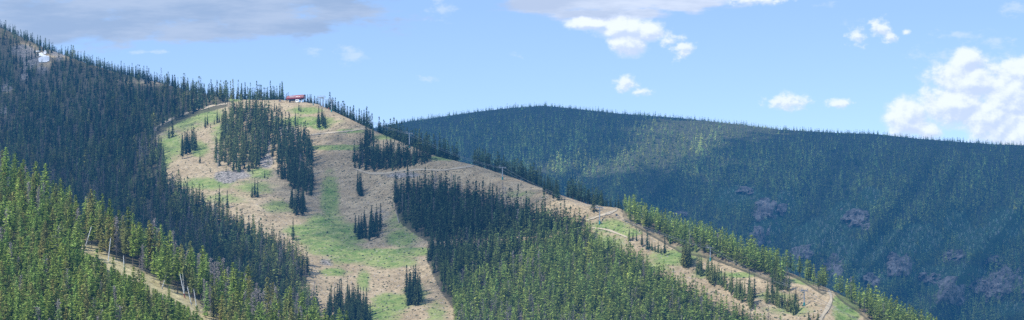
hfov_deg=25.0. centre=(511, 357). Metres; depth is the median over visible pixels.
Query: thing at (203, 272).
pine tree
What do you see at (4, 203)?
pine tree
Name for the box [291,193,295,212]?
spruce tree
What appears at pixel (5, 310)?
pine tree
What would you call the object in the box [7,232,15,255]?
pine tree
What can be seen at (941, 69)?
sky
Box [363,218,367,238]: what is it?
spruce tree
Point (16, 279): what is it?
pine tree
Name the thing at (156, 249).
pine tree
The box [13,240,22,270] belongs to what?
pine tree
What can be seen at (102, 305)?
pine tree
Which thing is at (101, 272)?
pine tree
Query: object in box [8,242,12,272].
dead tree
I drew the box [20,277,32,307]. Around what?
pine tree
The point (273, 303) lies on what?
pine tree
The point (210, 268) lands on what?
dead tree
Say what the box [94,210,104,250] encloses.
pine tree
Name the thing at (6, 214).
dead tree
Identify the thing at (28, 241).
pine tree
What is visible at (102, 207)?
pine tree
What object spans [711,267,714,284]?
spruce tree
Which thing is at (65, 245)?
pine tree
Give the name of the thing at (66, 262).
pine tree
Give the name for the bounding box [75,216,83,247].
pine tree
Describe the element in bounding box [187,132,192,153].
spruce tree
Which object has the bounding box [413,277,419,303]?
spruce tree
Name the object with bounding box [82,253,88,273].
pine tree
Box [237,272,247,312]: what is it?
pine tree
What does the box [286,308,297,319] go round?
pine tree
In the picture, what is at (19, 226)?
pine tree
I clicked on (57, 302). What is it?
dead tree
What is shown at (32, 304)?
pine tree
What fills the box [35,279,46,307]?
pine tree
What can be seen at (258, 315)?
pine tree
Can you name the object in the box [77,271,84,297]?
pine tree
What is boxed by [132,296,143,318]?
pine tree
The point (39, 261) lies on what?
pine tree
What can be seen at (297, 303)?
dead tree
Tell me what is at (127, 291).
pine tree
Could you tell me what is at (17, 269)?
pine tree
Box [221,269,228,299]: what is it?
pine tree
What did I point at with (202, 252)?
pine tree
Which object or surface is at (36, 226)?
pine tree
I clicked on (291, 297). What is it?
pine tree
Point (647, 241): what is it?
spruce tree
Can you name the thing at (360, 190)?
spruce tree
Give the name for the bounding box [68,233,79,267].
pine tree
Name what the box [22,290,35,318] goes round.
pine tree
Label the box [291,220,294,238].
spruce tree
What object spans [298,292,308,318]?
pine tree
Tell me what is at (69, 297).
pine tree
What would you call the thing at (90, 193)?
pine tree
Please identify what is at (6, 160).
pine tree
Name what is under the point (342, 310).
spruce tree
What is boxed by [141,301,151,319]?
pine tree
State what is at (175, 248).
dead tree
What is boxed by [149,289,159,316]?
pine tree
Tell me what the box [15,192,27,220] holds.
pine tree
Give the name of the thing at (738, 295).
spruce tree
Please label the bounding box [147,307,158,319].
pine tree
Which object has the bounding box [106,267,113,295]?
pine tree
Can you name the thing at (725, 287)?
spruce tree
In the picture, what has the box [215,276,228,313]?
pine tree
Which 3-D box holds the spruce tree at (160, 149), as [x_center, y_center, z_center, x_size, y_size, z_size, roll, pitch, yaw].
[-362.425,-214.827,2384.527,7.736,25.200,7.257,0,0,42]
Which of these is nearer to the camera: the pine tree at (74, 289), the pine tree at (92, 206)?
the pine tree at (74, 289)
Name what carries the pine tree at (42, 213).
on the hill
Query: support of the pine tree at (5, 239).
on the hill
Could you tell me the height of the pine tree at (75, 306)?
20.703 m
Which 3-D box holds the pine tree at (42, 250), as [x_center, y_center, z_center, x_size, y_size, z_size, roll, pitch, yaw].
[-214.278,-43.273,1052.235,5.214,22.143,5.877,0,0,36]
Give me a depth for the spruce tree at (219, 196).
2157.75 m
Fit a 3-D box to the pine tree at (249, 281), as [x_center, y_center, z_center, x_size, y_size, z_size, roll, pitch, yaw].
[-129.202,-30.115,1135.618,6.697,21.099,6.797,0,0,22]
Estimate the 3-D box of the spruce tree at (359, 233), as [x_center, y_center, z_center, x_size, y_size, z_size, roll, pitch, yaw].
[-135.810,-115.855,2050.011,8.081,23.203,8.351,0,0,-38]
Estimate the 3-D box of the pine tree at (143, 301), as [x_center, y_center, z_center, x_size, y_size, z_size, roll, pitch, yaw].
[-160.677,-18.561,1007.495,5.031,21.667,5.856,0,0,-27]
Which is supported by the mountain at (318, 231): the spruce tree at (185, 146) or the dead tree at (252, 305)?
the spruce tree at (185, 146)
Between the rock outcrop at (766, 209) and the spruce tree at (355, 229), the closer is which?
the spruce tree at (355, 229)
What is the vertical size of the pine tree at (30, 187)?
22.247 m
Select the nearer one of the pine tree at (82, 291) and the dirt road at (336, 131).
the pine tree at (82, 291)
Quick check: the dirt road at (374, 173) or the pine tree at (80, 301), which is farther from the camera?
the dirt road at (374, 173)
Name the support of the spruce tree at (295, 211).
on the mountain at (318, 231)
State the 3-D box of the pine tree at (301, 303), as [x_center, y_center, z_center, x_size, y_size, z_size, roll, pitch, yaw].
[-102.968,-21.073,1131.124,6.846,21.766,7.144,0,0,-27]
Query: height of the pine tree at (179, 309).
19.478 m
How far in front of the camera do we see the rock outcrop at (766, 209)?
4594.67 m
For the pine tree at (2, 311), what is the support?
on the hill
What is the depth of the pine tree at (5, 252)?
1035.31 m
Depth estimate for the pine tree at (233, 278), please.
1132.18 m
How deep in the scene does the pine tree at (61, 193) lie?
1189.49 m
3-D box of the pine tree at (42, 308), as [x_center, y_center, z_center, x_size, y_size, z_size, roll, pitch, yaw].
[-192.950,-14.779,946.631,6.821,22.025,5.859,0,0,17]
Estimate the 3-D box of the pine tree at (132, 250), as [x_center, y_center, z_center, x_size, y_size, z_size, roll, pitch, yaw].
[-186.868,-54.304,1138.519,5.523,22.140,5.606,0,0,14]
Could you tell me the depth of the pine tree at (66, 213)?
1162.98 m
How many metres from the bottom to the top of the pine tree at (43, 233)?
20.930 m
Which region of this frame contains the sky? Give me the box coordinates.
[0,0,1023,144]
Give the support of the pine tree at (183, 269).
on the hill
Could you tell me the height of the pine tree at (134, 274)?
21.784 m
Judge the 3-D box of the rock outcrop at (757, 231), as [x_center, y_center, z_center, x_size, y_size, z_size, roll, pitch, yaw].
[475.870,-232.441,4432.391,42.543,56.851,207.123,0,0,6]
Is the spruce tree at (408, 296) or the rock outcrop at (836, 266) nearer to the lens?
the spruce tree at (408, 296)
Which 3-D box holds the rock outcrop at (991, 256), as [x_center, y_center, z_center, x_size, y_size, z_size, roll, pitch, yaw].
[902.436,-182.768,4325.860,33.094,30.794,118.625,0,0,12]
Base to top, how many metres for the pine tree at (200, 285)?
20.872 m
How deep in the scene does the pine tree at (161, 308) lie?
1002.10 m
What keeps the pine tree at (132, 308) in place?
on the hill
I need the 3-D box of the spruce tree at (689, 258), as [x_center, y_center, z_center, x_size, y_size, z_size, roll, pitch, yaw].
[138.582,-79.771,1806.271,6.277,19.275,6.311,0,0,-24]
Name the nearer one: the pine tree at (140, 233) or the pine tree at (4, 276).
the pine tree at (4, 276)
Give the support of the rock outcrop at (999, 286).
on the mountain at (1003, 233)
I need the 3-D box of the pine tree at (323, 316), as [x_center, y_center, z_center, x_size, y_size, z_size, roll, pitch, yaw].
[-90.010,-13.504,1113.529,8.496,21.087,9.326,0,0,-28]
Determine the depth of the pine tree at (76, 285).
990.65 m
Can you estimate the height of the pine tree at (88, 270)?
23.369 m
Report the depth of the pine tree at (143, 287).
1031.57 m
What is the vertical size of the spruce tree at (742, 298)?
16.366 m
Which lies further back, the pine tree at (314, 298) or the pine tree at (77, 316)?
the pine tree at (314, 298)
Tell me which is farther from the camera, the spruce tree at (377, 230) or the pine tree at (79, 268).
the spruce tree at (377, 230)
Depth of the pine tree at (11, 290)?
973.62 m
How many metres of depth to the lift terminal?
2564.93 m
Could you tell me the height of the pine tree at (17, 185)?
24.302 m
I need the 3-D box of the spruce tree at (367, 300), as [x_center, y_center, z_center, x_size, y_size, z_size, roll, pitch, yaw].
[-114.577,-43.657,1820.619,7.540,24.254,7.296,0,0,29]
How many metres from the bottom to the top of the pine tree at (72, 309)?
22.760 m
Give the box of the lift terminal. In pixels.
[286,95,305,102]
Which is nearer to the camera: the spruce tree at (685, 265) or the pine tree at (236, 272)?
the pine tree at (236, 272)
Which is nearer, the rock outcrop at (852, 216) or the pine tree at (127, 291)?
the pine tree at (127, 291)
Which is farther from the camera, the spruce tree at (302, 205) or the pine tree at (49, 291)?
the spruce tree at (302, 205)
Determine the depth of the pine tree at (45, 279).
978.98 m
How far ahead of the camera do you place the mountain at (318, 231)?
2121.87 m
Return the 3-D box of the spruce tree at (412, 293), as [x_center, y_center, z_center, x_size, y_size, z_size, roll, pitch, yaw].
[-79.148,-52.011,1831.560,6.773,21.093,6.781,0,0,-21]
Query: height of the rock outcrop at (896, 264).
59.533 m
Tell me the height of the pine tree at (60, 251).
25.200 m
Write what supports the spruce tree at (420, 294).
on the mountain at (318, 231)
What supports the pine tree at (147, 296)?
on the hill
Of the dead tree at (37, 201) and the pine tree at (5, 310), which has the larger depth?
the dead tree at (37, 201)
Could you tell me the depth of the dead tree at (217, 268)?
1133.92 m
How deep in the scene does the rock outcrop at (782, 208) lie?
4649.00 m
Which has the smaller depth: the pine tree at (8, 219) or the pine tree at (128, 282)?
the pine tree at (128, 282)
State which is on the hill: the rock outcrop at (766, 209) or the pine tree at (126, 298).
the pine tree at (126, 298)
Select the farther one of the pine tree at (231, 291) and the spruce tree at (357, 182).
the spruce tree at (357, 182)
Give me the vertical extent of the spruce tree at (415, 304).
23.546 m
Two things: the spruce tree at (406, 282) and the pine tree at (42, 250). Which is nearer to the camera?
the pine tree at (42, 250)
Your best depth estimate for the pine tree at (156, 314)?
988.71 m
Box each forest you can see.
[0,20,938,319]
[0,150,342,319]
[373,102,1023,319]
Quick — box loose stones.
[162,104,824,319]
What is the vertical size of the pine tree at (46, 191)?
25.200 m
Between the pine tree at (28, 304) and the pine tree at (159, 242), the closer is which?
the pine tree at (28, 304)
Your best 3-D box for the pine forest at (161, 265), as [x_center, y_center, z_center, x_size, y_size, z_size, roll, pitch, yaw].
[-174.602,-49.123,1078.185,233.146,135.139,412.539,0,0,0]
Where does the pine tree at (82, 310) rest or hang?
on the hill
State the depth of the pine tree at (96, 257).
1046.26 m
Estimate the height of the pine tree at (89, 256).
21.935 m
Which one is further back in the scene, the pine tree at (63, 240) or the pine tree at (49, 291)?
the pine tree at (63, 240)
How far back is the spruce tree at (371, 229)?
2055.12 m
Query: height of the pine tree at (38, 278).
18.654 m
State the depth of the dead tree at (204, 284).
1100.94 m
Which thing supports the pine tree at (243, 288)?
on the hill
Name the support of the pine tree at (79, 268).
on the hill
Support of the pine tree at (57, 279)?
on the hill
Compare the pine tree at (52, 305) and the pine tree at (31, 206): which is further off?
the pine tree at (31, 206)
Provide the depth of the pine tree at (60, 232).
1102.52 m
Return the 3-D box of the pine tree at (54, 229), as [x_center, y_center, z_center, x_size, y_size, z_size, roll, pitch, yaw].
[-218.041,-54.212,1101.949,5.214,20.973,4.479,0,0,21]
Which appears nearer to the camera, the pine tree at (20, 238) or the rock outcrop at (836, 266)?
the pine tree at (20, 238)
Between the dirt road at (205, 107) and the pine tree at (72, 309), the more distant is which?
the dirt road at (205, 107)
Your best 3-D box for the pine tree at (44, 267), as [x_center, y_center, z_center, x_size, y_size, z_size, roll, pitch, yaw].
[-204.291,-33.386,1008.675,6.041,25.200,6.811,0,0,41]
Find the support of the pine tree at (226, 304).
on the hill
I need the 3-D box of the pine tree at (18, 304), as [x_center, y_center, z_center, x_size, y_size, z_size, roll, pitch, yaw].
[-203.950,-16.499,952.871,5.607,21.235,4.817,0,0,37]
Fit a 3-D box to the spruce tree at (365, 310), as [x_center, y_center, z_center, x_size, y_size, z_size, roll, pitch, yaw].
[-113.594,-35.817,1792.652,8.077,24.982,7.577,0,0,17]
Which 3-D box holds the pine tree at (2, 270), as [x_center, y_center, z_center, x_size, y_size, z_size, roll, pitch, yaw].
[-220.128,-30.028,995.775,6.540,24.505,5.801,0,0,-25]
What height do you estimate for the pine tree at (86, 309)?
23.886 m
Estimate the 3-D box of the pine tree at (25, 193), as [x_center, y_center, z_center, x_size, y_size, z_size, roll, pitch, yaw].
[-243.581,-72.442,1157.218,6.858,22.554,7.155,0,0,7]
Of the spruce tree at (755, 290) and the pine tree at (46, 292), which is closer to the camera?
the pine tree at (46, 292)
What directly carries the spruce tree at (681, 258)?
on the mountain at (318, 231)
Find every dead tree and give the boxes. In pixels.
[3,208,10,237]
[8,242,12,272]
[26,183,30,202]
[35,186,41,214]
[55,299,59,316]
[112,215,119,258]
[112,285,118,316]
[139,245,145,269]
[174,240,176,262]
[201,279,206,307]
[207,286,211,312]
[209,258,213,285]
[210,261,216,287]
[216,261,220,301]
[225,267,229,306]
[249,292,254,319]
[253,289,258,310]
[295,293,300,318]
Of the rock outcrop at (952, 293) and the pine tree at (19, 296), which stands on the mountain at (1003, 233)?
the rock outcrop at (952, 293)
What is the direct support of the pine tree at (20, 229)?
on the hill
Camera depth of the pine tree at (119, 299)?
1015.00 m
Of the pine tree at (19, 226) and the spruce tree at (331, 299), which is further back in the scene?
the spruce tree at (331, 299)
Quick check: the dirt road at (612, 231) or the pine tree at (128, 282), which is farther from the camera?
the dirt road at (612, 231)
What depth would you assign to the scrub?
2000.92 m
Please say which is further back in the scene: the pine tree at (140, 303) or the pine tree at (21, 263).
the pine tree at (21, 263)
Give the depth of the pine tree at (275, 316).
1068.78 m
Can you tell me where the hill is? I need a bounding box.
[1,185,265,319]
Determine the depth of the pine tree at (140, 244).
1142.93 m
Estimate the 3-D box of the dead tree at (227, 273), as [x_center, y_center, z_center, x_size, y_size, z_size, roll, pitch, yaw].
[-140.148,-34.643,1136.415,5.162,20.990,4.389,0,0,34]
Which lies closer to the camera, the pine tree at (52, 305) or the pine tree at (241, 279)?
the pine tree at (52, 305)
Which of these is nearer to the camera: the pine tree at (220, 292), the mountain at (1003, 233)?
the pine tree at (220, 292)
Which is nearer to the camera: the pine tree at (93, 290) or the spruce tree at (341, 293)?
the pine tree at (93, 290)
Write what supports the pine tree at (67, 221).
on the hill
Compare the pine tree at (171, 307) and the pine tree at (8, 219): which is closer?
the pine tree at (171, 307)
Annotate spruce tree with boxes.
[159,139,163,159]
[170,117,175,136]
[179,135,184,158]
[184,136,187,153]
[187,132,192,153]
[192,127,196,150]
[217,185,220,205]
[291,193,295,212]
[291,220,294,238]
[293,194,299,214]
[299,196,302,215]
[300,192,304,215]
[326,295,331,316]
[330,285,333,310]
[338,279,344,303]
[341,300,343,318]
[353,215,357,232]
[354,215,361,238]
[354,289,358,317]
[355,171,358,190]
[358,174,363,195]
[361,218,363,237]
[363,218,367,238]
[363,297,368,319]
[363,303,367,319]
[364,287,368,314]
[367,302,371,319]
[370,214,373,236]
[376,219,379,237]
[377,203,383,226]
[378,214,382,233]
[403,265,408,293]
[405,278,412,304]
[410,279,414,304]
[411,269,415,295]
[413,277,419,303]
[413,280,418,305]
[418,272,424,301]
[556,180,561,200]
[589,195,597,210]
[599,191,604,205]
[645,231,649,249]
[662,238,666,255]
[679,242,683,264]
[682,246,687,266]
[683,246,689,267]
[687,244,691,266]
[694,257,698,273]
[699,255,703,275]
[705,260,709,279]
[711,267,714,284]
[716,263,722,283]
[719,268,722,287]
[723,274,728,289]
[735,280,739,299]
[740,281,745,301]
[748,291,753,308]
[752,273,757,296]
[770,272,774,294]
[775,271,780,288]
[775,294,780,307]
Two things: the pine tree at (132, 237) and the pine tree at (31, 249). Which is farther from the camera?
the pine tree at (132, 237)
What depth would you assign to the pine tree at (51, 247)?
1070.59 m
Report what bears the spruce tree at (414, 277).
on the mountain at (318, 231)
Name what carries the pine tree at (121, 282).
on the hill
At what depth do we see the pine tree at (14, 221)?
1131.09 m
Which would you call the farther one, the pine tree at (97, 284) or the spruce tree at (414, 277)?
the spruce tree at (414, 277)
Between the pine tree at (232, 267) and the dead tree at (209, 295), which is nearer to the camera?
the dead tree at (209, 295)
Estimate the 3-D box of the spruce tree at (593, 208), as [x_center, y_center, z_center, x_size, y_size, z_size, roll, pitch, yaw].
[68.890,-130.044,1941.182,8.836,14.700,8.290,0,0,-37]
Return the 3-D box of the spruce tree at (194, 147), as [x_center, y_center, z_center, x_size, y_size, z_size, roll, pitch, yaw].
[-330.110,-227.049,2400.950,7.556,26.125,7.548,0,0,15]
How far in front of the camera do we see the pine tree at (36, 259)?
1037.44 m
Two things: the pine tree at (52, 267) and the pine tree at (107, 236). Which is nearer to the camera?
the pine tree at (52, 267)
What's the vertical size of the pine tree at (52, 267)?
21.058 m
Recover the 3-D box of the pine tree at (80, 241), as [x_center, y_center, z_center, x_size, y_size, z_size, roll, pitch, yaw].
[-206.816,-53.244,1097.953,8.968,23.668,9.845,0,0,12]
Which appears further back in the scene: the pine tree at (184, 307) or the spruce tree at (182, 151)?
the spruce tree at (182, 151)
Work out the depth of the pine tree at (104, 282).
1014.34 m
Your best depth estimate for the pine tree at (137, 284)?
1017.79 m
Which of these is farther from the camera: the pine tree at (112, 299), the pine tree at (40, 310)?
the pine tree at (112, 299)
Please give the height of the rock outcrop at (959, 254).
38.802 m
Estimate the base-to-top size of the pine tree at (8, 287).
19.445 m
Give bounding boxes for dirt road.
[149,103,226,131]
[310,128,362,134]
[353,165,472,174]
[586,207,617,220]
[588,227,635,240]
[818,290,831,319]
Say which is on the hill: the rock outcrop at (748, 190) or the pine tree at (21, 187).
the pine tree at (21, 187)
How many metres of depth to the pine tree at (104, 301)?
990.91 m
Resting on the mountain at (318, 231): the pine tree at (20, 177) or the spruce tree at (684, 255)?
the spruce tree at (684, 255)
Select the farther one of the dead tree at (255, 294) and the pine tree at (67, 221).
the pine tree at (67, 221)
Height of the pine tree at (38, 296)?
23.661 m
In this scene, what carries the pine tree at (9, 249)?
on the hill
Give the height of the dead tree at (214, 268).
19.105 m
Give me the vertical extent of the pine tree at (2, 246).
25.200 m
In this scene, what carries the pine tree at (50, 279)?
on the hill
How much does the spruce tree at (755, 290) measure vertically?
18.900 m
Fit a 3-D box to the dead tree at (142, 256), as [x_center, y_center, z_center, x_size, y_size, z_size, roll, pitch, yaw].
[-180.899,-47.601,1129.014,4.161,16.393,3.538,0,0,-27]
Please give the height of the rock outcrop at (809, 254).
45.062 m
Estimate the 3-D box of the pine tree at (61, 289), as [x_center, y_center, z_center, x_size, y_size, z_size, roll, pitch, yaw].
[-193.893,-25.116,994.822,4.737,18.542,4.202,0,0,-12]
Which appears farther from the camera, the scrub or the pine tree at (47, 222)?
the scrub
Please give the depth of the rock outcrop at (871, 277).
4136.95 m
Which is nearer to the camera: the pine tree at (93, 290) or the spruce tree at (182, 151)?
the pine tree at (93, 290)
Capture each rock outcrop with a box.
[672,210,688,219]
[735,185,754,194]
[749,225,770,248]
[751,198,776,223]
[775,203,788,215]
[790,243,814,260]
[820,252,847,277]
[840,208,874,229]
[858,272,882,287]
[882,251,914,279]
[915,271,940,283]
[930,276,973,307]
[943,248,968,261]
[968,274,997,299]
[985,253,1002,266]
[985,264,1023,301]
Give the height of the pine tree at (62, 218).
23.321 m
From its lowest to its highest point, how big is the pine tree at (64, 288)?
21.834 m
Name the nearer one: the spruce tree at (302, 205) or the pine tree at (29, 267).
the pine tree at (29, 267)
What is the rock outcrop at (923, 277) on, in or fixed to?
on the mountain at (1003, 233)
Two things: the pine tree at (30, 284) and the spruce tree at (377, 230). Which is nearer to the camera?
the pine tree at (30, 284)
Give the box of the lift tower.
[799,288,808,305]
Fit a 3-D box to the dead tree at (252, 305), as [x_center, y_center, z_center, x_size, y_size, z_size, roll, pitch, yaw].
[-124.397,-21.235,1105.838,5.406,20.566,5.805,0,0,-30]
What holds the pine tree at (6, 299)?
on the hill
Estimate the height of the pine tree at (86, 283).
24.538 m
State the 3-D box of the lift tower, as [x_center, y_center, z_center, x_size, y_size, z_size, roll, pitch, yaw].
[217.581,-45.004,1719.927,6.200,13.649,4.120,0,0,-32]
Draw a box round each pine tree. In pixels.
[0,196,7,226]
[0,242,10,270]
[0,244,11,268]
[0,260,7,294]
[0,291,4,310]
[0,302,7,319]
[1,147,10,181]
[1,255,12,291]
[2,231,12,251]
[2,286,9,316]
[3,201,15,233]
[3,295,9,314]
[3,303,11,319]
[4,254,17,297]
[5,248,12,275]
[5,275,12,301]
[6,283,15,319]
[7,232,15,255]
[7,299,16,319]
[10,200,18,235]
[10,309,22,319]
[12,277,20,304]
[13,217,27,250]
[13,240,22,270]
[13,263,22,286]
[13,293,22,318]
[14,291,23,315]
[15,177,23,207]
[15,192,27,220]
[15,214,24,239]
[15,237,24,261]
[16,169,25,199]
[17,186,29,222]
[17,249,26,278]
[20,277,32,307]
[21,236,33,262]
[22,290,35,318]
[22,301,34,319]
[23,191,28,227]
[24,243,37,273]
[24,246,30,266]
[24,265,32,288]
[26,176,33,208]
[26,198,35,230]
[26,253,35,280]
[26,282,35,308]
[27,295,37,319]
[28,261,40,292]
[29,219,38,246]
[29,228,37,255]
[31,213,42,243]
[32,244,39,277]
[33,284,44,319]
[35,268,44,294]
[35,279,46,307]
[36,259,42,275]
[36,296,46,319]
[36,298,45,319]
[37,199,48,227]
[37,254,48,295]
[38,221,48,246]
[38,240,46,262]
[38,278,49,317]
[40,163,51,197]
[40,224,49,252]
[43,211,54,240]
[43,232,58,262]
[43,289,54,319]
[43,302,54,319]
[44,279,59,312]
[45,238,51,267]
[45,270,53,298]
[46,290,54,317]
[46,292,55,319]
[49,258,56,286]
[52,223,57,250]
[53,267,63,298]
[54,256,67,291]
[56,188,66,214]
[56,202,64,233]
[56,242,67,273]
[57,224,63,246]
[57,279,65,305]
[58,279,68,308]
[59,299,68,319]
[59,301,68,319]
[60,237,67,253]
[61,270,74,308]
[61,308,69,319]
[62,258,71,279]
[63,200,70,228]
[63,244,68,270]
[65,209,72,233]
[66,244,73,277]
[66,294,71,312]
[67,191,74,224]
[67,302,75,319]
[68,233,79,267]
[70,253,77,281]
[70,293,78,319]
[71,221,85,256]
[71,288,78,310]
[71,296,79,318]
[72,279,79,305]
[74,274,83,305]
[74,297,84,319]
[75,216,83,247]
[77,265,84,290]
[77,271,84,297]
[77,302,84,319]
[78,284,91,305]
[81,297,91,319]
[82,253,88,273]
[82,273,91,309]
[83,266,93,288]
[84,254,94,277]
[84,269,96,296]
[85,189,96,217]
[85,294,92,310]
[86,199,97,229]
[87,276,97,309]
[88,297,98,316]
[90,310,96,319]
[91,249,103,285]
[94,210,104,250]
[94,273,101,302]
[96,289,101,313]
[97,262,109,293]
[98,292,107,316]
[99,193,108,234]
[101,289,107,313]
[102,275,107,295]
[103,215,116,253]
[105,283,111,305]
[105,285,114,308]
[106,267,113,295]
[107,298,118,319]
[107,301,117,319]
[111,270,121,296]
[112,279,117,303]
[115,284,125,311]
[116,275,125,305]
[119,299,128,319]
[121,278,133,305]
[121,284,134,315]
[123,286,133,317]
[127,224,138,258]
[128,226,137,266]
[128,266,137,294]
[128,295,137,319]
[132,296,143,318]
[133,283,142,308]
[135,222,147,252]
[135,225,146,267]
[137,301,144,318]
[140,273,147,298]
[140,291,147,317]
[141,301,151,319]
[144,290,153,316]
[145,223,156,266]
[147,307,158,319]
[149,227,158,264]
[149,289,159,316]
[151,305,158,319]
[155,231,161,258]
[156,300,165,319]
[161,303,171,319]
[165,230,174,268]
[169,297,176,319]
[170,247,182,292]
[172,299,176,318]
[173,302,183,319]
[179,249,186,288]
[180,304,187,319]
[187,253,197,286]
[195,258,207,299]
[196,245,207,273]
[196,263,205,302]
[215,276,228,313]
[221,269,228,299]
[221,296,229,319]
[227,283,235,309]
[227,293,237,319]
[228,262,237,287]
[228,268,238,299]
[228,269,240,300]
[232,307,240,319]
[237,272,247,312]
[240,279,248,313]
[241,266,254,294]
[244,303,254,319]
[246,275,255,304]
[254,302,264,319]
[268,302,277,319]
[272,311,278,319]
[284,286,294,313]
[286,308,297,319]
[297,293,306,317]
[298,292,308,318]
[309,296,319,319]
[320,308,331,319]
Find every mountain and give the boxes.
[0,27,887,319]
[374,106,1023,319]
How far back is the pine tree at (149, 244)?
1156.87 m
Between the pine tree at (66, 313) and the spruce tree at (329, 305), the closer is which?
the pine tree at (66, 313)
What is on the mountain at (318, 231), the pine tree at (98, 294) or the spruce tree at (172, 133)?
the spruce tree at (172, 133)
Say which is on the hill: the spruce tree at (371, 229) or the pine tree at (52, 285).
the pine tree at (52, 285)
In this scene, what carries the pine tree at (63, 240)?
on the hill
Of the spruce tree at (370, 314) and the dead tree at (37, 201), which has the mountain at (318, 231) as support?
the spruce tree at (370, 314)
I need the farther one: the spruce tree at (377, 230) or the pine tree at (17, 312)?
the spruce tree at (377, 230)
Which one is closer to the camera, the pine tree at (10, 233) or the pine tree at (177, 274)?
the pine tree at (10, 233)
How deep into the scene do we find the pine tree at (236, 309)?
1066.35 m
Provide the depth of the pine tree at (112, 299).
971.13 m
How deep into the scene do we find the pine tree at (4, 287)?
976.53 m
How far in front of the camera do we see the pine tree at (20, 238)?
1059.12 m
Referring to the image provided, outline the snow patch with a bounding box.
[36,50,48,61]
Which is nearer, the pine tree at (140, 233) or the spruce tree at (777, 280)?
the pine tree at (140, 233)
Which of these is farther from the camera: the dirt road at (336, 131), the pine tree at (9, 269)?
the dirt road at (336, 131)
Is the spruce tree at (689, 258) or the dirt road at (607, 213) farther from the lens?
the dirt road at (607, 213)
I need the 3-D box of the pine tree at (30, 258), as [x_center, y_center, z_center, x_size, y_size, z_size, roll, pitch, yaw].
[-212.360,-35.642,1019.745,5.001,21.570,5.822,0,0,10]
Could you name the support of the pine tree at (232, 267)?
on the hill
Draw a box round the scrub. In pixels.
[162,106,819,319]
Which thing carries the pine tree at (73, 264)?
on the hill
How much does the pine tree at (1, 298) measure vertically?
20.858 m
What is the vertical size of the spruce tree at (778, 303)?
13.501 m
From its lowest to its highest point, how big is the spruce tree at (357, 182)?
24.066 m
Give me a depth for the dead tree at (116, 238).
1146.47 m
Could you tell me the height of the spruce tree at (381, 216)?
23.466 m
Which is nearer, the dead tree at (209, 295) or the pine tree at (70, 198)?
the dead tree at (209, 295)
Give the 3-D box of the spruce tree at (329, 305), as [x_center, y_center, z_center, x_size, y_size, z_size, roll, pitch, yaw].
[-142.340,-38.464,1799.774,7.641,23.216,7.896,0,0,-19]
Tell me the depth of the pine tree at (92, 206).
1162.32 m
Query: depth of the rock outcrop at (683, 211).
4590.55 m
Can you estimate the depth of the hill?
1135.13 m
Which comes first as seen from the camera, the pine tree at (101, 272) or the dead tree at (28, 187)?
the pine tree at (101, 272)
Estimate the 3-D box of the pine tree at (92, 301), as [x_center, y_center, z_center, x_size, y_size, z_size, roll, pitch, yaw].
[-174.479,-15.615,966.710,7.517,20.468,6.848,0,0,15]
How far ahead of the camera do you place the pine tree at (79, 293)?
1000.09 m
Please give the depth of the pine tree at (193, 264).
1130.50 m
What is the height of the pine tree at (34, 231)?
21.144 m
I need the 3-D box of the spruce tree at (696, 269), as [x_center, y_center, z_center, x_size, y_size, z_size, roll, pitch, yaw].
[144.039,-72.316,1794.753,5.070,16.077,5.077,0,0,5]
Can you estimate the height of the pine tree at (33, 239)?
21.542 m
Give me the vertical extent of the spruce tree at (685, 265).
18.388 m
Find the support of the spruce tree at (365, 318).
on the mountain at (318, 231)
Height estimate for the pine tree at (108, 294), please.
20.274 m
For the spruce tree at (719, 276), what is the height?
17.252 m
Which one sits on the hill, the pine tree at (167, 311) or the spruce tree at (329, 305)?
the pine tree at (167, 311)
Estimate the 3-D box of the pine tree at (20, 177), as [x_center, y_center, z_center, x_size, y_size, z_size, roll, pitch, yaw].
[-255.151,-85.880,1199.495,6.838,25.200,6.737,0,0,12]
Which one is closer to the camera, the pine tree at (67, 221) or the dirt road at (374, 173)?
the pine tree at (67, 221)
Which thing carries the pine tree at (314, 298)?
on the hill
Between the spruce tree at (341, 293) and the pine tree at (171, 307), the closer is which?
the pine tree at (171, 307)
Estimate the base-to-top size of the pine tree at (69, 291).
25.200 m
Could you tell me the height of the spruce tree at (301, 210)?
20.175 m
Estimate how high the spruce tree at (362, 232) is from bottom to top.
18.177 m
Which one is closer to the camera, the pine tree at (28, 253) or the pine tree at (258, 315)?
the pine tree at (28, 253)
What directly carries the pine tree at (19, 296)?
on the hill
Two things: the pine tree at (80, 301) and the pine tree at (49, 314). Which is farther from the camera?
the pine tree at (80, 301)
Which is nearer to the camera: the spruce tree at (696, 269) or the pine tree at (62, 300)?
the pine tree at (62, 300)
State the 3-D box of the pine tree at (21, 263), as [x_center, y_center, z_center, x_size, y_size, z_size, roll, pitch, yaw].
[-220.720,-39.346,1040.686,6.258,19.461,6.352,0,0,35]
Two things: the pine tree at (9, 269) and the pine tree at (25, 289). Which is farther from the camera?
the pine tree at (9, 269)
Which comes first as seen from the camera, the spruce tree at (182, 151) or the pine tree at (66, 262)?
the pine tree at (66, 262)
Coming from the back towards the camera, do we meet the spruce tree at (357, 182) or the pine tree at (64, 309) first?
the spruce tree at (357, 182)
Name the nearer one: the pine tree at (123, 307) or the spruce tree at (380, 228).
the pine tree at (123, 307)
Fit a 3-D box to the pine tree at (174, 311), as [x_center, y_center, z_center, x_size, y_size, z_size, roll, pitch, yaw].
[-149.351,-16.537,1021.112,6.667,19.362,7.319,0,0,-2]

